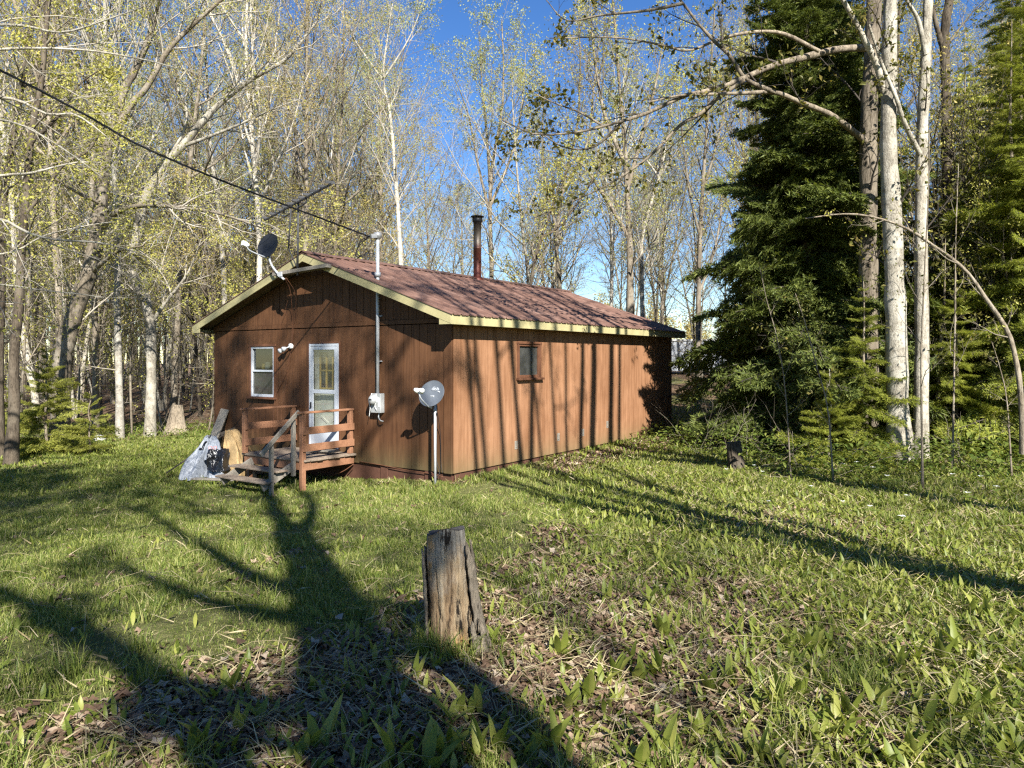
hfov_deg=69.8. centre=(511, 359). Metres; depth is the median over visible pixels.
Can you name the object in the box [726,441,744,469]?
tree stump
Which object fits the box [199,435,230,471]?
black bag
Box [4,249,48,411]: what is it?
sapling
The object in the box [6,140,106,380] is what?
woodland tree
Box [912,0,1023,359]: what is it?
fir
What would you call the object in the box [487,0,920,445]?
shaggy maple
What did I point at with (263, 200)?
woodland tree
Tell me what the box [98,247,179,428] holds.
sapling
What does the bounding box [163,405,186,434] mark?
tree stump
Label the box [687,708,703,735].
wild leek
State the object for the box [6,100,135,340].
woodland tree
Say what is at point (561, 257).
woodland tree
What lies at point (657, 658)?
wild leek
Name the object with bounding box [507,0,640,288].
maple
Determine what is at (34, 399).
birch
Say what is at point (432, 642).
long grass
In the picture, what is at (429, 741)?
wild leek
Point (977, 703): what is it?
wild leek
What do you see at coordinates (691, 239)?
sapling
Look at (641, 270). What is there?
birch
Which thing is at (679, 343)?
trailer
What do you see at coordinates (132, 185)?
birch
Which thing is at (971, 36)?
woodland tree
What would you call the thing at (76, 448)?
young spruce
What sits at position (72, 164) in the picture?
maple
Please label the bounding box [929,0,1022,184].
woodland tree
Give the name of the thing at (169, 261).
woodland tree
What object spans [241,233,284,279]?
satellite dish
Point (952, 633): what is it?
wild leek
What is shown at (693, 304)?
sapling
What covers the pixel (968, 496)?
trillium
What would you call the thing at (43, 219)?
woodland tree
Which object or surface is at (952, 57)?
woodland tree
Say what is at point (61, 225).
woodland tree
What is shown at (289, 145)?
woodland tree
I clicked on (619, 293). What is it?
woodland tree
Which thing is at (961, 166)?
fir
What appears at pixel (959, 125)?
woodland tree
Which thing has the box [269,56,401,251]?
woodland tree
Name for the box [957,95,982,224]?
fir
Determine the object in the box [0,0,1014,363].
sky
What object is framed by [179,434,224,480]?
white tarp
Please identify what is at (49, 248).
woodland tree
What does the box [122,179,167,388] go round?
woodland tree
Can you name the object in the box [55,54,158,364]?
birch
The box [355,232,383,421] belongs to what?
electric meter
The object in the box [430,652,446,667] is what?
wild leek
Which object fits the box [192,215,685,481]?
cabin
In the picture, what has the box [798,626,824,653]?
wild leek
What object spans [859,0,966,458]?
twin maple
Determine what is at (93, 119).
power cable
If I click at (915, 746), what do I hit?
wild leek
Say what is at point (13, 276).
birch
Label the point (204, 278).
woodland tree
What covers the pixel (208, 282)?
sapling
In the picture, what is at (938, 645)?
wild leek
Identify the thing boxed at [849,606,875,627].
wild leek
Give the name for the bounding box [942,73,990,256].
fir
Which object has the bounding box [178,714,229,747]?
wild leek
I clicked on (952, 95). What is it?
woodland tree
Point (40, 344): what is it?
woodland tree
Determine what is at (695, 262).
woodland tree
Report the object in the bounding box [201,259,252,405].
sapling
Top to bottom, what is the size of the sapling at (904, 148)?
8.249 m
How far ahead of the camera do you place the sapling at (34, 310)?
21.80 m
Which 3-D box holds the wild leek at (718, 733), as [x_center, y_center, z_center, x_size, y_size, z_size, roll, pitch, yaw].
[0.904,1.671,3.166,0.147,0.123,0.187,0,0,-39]
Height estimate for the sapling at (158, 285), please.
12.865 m
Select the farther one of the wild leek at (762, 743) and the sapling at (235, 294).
the sapling at (235, 294)
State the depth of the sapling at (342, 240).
37.31 m
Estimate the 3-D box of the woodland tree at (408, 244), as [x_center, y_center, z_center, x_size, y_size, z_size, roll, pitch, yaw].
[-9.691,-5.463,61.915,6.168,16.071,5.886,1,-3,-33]
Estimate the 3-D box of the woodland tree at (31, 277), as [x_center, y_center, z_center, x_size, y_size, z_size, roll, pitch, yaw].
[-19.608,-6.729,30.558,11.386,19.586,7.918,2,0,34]
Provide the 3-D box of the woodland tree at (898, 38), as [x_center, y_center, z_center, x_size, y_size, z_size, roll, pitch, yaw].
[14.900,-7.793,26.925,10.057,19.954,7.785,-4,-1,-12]
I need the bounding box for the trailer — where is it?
[672,339,723,374]
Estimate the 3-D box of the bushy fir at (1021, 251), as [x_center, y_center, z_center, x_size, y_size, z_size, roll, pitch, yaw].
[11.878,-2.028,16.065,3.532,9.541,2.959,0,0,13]
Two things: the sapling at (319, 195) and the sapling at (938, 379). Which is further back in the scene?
the sapling at (319, 195)
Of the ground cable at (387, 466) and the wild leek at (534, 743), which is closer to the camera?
the wild leek at (534, 743)
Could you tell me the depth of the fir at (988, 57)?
23.02 m
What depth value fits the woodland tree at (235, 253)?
63.83 m
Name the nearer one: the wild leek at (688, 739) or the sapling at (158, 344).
the wild leek at (688, 739)
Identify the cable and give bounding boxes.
[0,69,369,237]
[273,278,295,435]
[329,461,442,476]
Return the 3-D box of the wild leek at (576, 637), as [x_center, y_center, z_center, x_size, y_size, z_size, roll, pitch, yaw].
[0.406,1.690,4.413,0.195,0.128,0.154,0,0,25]
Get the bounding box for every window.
[246,344,275,399]
[516,342,544,380]
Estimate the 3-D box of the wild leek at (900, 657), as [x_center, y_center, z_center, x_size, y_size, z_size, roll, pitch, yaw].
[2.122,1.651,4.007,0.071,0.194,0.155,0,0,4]
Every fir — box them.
[815,281,925,467]
[904,0,1023,267]
[904,169,957,330]
[905,189,957,420]
[907,182,999,448]
[909,27,985,268]
[909,274,1015,458]
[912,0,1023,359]
[929,1,1014,294]
[929,128,1000,342]
[929,136,980,318]
[930,2,1023,457]
[931,134,982,371]
[935,230,1023,425]
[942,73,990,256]
[943,66,1023,448]
[945,20,1023,425]
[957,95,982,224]
[979,134,1023,452]
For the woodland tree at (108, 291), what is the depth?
48.10 m
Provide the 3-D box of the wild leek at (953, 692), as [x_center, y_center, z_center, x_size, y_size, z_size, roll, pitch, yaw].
[2.058,1.609,3.432,0.184,0.206,0.230,0,0,4]
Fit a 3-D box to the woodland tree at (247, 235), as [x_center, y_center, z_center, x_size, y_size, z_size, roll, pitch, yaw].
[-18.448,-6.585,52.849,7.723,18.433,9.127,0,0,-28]
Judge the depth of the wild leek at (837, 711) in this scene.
3.33 m
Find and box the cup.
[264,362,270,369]
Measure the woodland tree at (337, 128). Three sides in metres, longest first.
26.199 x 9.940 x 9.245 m
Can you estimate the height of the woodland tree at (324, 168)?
21.344 m
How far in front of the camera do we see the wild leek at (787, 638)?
4.46 m
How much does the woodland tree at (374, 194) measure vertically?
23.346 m
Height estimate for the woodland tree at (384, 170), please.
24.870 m
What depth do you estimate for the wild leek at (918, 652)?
4.14 m
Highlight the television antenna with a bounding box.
[193,179,355,275]
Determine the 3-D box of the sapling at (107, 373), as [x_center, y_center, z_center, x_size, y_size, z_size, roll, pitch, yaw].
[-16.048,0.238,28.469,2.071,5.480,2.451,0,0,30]
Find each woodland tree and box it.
[0,0,127,398]
[0,0,159,411]
[0,0,161,376]
[0,0,188,422]
[0,1,129,403]
[0,2,54,178]
[0,23,13,150]
[0,36,71,233]
[0,83,151,364]
[1,28,68,354]
[1,180,68,392]
[5,0,200,435]
[5,41,83,400]
[5,152,21,383]
[5,164,88,395]
[6,78,227,418]
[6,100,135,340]
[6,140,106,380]
[8,178,81,366]
[11,61,88,391]
[25,120,90,365]
[30,0,290,394]
[33,93,195,403]
[36,134,127,378]
[48,0,315,412]
[58,135,146,383]
[69,112,279,410]
[86,154,176,387]
[107,234,213,375]
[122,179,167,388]
[125,80,279,407]
[126,47,244,393]
[131,198,242,386]
[139,150,239,399]
[142,73,272,305]
[148,160,214,381]
[151,58,303,348]
[153,184,218,373]
[157,155,279,306]
[169,178,241,370]
[172,0,349,287]
[189,29,355,274]
[202,44,445,283]
[205,181,265,295]
[208,121,294,290]
[214,152,302,291]
[221,0,443,257]
[225,0,409,271]
[237,63,354,258]
[240,162,330,281]
[249,4,404,260]
[252,83,372,256]
[252,203,320,261]
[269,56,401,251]
[271,16,392,253]
[280,70,392,259]
[282,28,454,260]
[294,0,476,261]
[310,158,411,261]
[325,68,433,261]
[365,209,424,265]
[377,95,494,272]
[387,198,471,275]
[388,159,499,277]
[403,35,616,290]
[420,182,509,277]
[437,197,514,278]
[494,221,549,282]
[497,131,614,292]
[503,195,580,286]
[515,165,596,294]
[560,180,656,307]
[562,110,652,306]
[566,27,687,308]
[586,173,666,317]
[589,126,705,383]
[604,126,696,321]
[616,118,714,345]
[618,173,679,327]
[619,175,727,338]
[632,138,697,322]
[648,0,768,305]
[650,118,736,376]
[673,0,761,320]
[685,20,765,250]
[712,127,907,246]
[720,89,767,199]
[800,0,976,271]
[857,0,998,220]
[897,0,1019,220]
[897,5,1013,288]
[899,91,959,273]
[903,0,1022,87]
[910,32,989,225]
[928,38,1023,174]
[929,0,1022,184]
[932,0,1023,185]
[965,2,997,128]
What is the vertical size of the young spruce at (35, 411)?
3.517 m
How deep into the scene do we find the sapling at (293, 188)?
30.25 m
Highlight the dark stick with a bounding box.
[166,427,235,473]
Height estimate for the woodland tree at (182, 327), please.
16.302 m
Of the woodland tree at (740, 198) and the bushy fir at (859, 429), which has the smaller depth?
the bushy fir at (859, 429)
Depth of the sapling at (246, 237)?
35.56 m
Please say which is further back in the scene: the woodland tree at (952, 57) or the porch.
the woodland tree at (952, 57)
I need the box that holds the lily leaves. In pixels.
[0,427,1023,767]
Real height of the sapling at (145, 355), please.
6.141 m
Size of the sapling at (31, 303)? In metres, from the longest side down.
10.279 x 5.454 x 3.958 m
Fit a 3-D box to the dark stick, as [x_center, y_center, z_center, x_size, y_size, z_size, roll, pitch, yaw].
[-6.772,1.980,16.020,1.420,0.958,0.207,0,0,-14]
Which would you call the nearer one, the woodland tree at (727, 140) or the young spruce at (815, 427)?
the young spruce at (815, 427)
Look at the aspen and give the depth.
33.92 m
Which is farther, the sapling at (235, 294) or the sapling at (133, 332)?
the sapling at (133, 332)
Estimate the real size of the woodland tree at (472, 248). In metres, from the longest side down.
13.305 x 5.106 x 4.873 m
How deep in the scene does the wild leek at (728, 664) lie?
3.87 m
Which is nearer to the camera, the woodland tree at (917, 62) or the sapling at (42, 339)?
the woodland tree at (917, 62)
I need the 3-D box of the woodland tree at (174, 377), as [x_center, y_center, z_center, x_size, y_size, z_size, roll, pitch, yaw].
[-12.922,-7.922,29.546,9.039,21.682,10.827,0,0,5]
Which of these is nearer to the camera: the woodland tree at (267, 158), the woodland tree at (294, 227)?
the woodland tree at (267, 158)
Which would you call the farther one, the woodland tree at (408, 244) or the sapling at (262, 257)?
the woodland tree at (408, 244)
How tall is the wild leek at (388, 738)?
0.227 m
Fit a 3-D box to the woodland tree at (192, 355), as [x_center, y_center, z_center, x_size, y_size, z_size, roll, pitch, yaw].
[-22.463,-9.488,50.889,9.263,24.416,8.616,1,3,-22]
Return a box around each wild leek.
[176,719,217,752]
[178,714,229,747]
[185,676,228,699]
[219,651,248,689]
[231,698,252,735]
[233,698,277,727]
[275,728,309,754]
[295,692,343,752]
[369,713,410,767]
[385,726,422,757]
[402,715,468,767]
[412,650,427,678]
[424,695,474,726]
[428,713,471,761]
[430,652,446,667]
[442,674,488,715]
[446,710,489,761]
[486,624,518,644]
[488,713,516,754]
[507,727,541,760]
[528,702,572,750]
[554,625,572,657]
[557,675,580,711]
[565,659,610,699]
[568,628,597,644]
[588,660,620,684]
[598,652,633,678]
[599,577,611,599]
[614,727,665,767]
[632,648,652,687]
[635,584,669,607]
[636,708,679,757]
[641,640,663,678]
[653,608,673,635]
[656,719,693,744]
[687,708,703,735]
[691,665,730,692]
[696,736,720,761]
[704,725,747,757]
[725,651,736,681]
[726,612,744,633]
[726,739,758,767]
[754,725,785,765]
[755,667,786,706]
[778,623,796,647]
[790,668,814,700]
[791,705,842,737]
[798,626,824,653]
[823,687,865,719]
[824,687,868,727]
[829,736,860,767]
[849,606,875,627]
[851,728,880,755]
[852,674,896,706]
[876,729,912,766]
[885,727,933,756]
[892,645,906,672]
[896,633,926,665]
[900,690,965,729]
[917,635,958,665]
[930,676,983,720]
[939,614,962,656]
[958,685,986,716]
[960,683,998,707]
[961,589,996,614]
[971,735,1023,764]
[984,608,1010,630]
[988,715,1023,752]
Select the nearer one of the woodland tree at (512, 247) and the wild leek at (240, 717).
the wild leek at (240, 717)
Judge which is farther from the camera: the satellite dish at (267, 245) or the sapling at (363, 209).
the sapling at (363, 209)
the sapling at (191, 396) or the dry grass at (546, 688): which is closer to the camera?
the dry grass at (546, 688)
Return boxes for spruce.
[4,386,44,444]
[5,346,97,456]
[51,391,120,456]
[669,0,952,457]
[706,94,800,413]
[772,369,896,468]
[784,0,931,424]
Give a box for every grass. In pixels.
[0,448,1023,767]
[0,452,1023,767]
[343,433,660,488]
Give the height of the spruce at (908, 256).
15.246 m
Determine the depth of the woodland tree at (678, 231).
43.56 m
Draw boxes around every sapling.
[0,182,87,411]
[4,237,48,391]
[4,248,35,358]
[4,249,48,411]
[4,337,28,410]
[5,222,83,408]
[13,179,158,402]
[19,331,54,415]
[28,238,119,424]
[31,310,54,394]
[33,255,102,392]
[34,257,106,399]
[37,211,157,399]
[71,232,162,389]
[73,303,137,398]
[93,220,185,433]
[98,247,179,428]
[100,260,167,418]
[102,261,169,408]
[102,308,145,408]
[108,202,198,380]
[111,138,247,415]
[122,326,159,409]
[123,311,163,392]
[133,218,214,421]
[138,295,182,408]
[148,172,270,426]
[154,259,209,404]
[167,268,231,410]
[182,273,241,429]
[185,257,217,394]
[188,172,298,303]
[196,337,212,418]
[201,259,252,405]
[211,260,264,310]
[212,257,253,304]
[224,226,291,296]
[227,252,266,299]
[230,222,299,283]
[235,169,361,284]
[254,207,340,270]
[265,162,373,265]
[266,157,390,273]
[276,189,364,263]
[302,209,385,259]
[309,176,418,266]
[326,188,406,263]
[407,249,461,273]
[459,182,567,289]
[501,145,603,290]
[583,239,651,311]
[595,289,615,303]
[604,286,625,310]
[625,224,693,343]
[634,258,682,324]
[654,181,737,375]
[666,257,723,376]
[691,221,738,337]
[701,280,730,373]
[741,244,814,477]
[786,290,850,480]
[805,196,1023,453]
[817,29,1023,374]
[844,253,881,442]
[880,113,975,488]
[897,102,1014,284]
[897,136,991,303]
[902,70,1016,328]
[905,163,990,271]
[907,150,991,467]
[907,218,1004,419]
[916,4,1023,247]
[929,221,962,443]
[929,243,1008,372]
[930,173,1023,377]
[972,321,1022,475]
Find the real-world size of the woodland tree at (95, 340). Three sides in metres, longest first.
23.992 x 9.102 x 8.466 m
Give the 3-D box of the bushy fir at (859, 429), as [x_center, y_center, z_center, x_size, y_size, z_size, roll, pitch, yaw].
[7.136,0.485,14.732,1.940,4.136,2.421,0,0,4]
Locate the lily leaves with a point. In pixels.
(944, 739)
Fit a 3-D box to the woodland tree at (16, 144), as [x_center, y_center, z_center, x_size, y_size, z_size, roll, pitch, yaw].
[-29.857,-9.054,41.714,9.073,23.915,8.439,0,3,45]
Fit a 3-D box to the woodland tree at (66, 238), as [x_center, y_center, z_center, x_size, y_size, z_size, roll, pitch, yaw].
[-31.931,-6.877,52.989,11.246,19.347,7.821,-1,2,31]
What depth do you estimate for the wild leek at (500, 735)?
3.19 m
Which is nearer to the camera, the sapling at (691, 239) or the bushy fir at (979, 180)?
the bushy fir at (979, 180)
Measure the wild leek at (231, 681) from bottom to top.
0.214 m
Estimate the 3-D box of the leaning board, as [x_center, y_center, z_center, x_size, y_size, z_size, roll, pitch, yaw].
[-6.960,1.890,17.066,0.299,1.449,0.665,0,0,45]
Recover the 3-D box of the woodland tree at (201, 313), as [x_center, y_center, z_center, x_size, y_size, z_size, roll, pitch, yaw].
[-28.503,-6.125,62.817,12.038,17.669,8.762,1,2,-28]
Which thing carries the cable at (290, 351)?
attached to the cabin
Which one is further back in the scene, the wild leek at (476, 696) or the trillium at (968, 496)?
the trillium at (968, 496)
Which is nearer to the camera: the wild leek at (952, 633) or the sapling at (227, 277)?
the wild leek at (952, 633)
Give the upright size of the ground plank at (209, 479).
0.060 m
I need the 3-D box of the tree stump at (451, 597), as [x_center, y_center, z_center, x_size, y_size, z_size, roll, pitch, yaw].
[-0.322,1.392,4.340,0.430,0.814,0.290,0,0,0]
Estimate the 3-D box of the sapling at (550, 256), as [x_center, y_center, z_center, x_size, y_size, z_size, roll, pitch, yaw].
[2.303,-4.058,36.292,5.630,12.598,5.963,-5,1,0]
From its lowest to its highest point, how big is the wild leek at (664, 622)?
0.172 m
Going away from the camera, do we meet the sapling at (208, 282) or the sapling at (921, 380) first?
the sapling at (921, 380)
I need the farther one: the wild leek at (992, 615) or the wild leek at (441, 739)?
the wild leek at (992, 615)
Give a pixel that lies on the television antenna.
(297, 201)
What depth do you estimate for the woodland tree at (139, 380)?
61.43 m
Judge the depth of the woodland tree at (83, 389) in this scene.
37.30 m
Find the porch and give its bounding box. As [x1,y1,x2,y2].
[215,405,355,495]
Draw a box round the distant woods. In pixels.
[4,153,930,384]
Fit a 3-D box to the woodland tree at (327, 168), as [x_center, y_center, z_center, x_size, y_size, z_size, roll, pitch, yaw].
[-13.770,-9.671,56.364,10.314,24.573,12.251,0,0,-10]
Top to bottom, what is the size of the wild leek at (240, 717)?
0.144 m
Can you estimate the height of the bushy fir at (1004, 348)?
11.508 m
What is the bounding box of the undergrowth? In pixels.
[5,395,1023,485]
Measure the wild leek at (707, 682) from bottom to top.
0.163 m
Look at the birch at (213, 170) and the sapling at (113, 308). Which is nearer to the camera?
the birch at (213, 170)
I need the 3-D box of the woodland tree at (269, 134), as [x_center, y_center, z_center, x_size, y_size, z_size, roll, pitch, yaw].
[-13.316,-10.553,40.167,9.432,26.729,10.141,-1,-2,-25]
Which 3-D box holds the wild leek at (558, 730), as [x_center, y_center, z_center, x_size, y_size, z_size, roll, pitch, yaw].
[0.171,1.626,3.167,0.122,0.176,0.289,0,0,22]
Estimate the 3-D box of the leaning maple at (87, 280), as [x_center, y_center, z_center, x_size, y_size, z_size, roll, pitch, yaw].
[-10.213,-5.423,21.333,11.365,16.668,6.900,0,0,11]
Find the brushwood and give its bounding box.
[5,385,1023,480]
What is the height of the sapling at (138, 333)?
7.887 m
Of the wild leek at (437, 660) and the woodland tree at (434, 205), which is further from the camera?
the woodland tree at (434, 205)
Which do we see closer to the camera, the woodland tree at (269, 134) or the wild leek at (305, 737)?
the wild leek at (305, 737)
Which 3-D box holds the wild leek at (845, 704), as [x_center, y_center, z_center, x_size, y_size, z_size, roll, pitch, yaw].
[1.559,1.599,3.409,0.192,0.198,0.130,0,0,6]
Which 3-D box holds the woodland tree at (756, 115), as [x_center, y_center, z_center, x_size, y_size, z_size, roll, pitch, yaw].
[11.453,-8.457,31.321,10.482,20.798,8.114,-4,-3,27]
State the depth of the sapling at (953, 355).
13.39 m
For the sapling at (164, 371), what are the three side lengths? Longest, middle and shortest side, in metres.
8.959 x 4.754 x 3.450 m
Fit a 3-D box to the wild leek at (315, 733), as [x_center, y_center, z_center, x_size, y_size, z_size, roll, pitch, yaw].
[-0.842,1.610,3.200,0.129,0.187,0.306,0,0,5]
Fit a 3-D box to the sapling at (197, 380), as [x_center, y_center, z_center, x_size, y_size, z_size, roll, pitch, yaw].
[-15.077,-3.731,33.158,6.364,13.445,6.009,0,3,-1]
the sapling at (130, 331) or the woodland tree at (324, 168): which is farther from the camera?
the woodland tree at (324, 168)
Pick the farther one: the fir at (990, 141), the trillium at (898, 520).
the fir at (990, 141)
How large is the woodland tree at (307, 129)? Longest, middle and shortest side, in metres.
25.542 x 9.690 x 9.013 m
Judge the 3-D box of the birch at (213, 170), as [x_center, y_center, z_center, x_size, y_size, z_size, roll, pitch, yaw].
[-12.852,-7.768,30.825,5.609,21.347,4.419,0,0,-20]
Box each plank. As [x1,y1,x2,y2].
[190,477,235,480]
[309,449,339,452]
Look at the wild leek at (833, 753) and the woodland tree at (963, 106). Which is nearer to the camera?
the wild leek at (833, 753)
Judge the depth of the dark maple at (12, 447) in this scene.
18.43 m
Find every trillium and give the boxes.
[763,500,773,515]
[893,515,909,541]
[961,491,975,498]
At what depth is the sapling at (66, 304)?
34.06 m
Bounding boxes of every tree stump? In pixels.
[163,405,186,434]
[421,526,492,660]
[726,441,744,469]
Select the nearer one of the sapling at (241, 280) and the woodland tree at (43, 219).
the sapling at (241, 280)
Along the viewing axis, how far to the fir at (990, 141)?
16.39 m
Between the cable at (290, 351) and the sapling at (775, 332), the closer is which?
the sapling at (775, 332)
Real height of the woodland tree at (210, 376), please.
17.010 m
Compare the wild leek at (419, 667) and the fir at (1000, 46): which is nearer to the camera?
the wild leek at (419, 667)
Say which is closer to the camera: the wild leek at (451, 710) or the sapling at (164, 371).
the wild leek at (451, 710)
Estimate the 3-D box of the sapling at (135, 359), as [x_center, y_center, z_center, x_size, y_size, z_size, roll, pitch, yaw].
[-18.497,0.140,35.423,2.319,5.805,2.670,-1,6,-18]
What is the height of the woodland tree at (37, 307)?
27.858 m
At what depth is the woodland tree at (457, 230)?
36.51 m
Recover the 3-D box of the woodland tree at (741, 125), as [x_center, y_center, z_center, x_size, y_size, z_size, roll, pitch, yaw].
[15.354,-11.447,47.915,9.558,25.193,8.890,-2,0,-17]
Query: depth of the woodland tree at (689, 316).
61.54 m
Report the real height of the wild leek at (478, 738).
0.238 m
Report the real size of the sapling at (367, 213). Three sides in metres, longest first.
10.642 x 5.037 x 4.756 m
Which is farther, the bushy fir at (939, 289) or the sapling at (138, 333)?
the sapling at (138, 333)
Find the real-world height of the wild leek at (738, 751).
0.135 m
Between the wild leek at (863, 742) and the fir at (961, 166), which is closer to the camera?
the wild leek at (863, 742)
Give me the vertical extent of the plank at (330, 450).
0.045 m
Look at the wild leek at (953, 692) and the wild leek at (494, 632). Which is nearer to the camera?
the wild leek at (953, 692)
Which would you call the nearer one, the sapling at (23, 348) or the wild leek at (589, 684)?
the wild leek at (589, 684)
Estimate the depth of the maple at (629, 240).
28.91 m
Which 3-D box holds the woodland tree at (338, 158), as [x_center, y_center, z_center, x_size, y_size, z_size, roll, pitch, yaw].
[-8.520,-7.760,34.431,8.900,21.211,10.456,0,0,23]
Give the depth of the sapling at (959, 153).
19.94 m
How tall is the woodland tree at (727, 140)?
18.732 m
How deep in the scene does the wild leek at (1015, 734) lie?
3.13 m
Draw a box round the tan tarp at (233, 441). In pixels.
[223,428,263,477]
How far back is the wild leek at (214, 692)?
3.62 m
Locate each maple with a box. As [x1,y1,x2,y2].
[0,0,138,456]
[0,0,152,465]
[0,0,306,365]
[0,0,341,439]
[47,0,356,436]
[485,97,652,285]
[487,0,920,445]
[503,0,708,313]
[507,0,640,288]
[654,0,760,409]
[827,0,942,462]
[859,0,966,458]
[897,0,993,356]
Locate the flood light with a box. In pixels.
[278,343,292,353]
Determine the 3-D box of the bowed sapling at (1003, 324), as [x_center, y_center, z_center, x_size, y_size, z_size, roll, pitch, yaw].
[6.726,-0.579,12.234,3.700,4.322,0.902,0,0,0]
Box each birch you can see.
[0,0,76,422]
[4,171,34,390]
[49,0,216,438]
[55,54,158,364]
[70,78,177,369]
[110,63,201,400]
[134,0,273,304]
[172,0,343,296]
[314,0,452,264]
[595,34,717,317]
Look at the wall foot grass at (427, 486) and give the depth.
13.97 m
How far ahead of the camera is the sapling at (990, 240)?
15.63 m
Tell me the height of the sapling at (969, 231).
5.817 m
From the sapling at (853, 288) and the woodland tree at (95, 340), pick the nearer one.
the sapling at (853, 288)
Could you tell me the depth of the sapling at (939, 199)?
22.91 m
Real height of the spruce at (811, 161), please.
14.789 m
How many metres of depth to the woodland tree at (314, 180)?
45.79 m
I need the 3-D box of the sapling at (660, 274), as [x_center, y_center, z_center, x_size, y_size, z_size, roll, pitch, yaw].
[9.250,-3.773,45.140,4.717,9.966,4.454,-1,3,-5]
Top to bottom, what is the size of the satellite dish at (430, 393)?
2.017 m
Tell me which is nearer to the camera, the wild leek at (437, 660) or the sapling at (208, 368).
the wild leek at (437, 660)
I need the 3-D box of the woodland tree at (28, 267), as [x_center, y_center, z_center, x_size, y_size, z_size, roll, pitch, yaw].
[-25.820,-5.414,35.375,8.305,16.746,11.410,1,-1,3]
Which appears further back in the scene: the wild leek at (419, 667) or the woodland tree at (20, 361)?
the woodland tree at (20, 361)
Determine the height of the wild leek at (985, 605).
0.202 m
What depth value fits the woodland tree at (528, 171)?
46.11 m
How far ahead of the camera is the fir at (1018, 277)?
15.46 m
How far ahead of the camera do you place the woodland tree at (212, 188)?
50.05 m
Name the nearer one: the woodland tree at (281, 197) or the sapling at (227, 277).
the sapling at (227, 277)
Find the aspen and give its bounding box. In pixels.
[424,0,561,278]
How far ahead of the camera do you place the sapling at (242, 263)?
37.53 m
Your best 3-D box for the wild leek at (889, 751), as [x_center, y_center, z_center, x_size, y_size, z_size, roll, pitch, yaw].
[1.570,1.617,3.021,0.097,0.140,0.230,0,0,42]
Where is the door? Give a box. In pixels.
[309,343,338,448]
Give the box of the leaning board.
[210,408,228,437]
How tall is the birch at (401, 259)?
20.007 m
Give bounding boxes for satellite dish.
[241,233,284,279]
[414,380,443,482]
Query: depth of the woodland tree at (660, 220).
53.45 m
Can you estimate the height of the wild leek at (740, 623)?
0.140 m
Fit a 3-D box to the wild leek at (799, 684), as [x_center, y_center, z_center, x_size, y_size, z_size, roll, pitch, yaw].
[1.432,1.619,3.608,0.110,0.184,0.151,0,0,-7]
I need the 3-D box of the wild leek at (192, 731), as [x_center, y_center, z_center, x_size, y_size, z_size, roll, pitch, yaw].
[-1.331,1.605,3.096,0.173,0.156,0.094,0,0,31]
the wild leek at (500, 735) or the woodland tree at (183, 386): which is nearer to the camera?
the wild leek at (500, 735)
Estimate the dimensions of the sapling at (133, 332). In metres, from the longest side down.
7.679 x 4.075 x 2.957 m
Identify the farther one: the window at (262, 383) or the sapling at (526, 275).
the sapling at (526, 275)
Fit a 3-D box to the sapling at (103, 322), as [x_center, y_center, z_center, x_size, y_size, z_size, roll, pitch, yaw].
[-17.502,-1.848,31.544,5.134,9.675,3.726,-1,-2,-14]
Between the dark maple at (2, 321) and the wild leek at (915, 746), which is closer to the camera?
the wild leek at (915, 746)
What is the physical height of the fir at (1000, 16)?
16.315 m
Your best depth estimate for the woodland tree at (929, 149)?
46.52 m
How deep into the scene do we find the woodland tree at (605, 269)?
44.70 m
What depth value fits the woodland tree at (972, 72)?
25.77 m

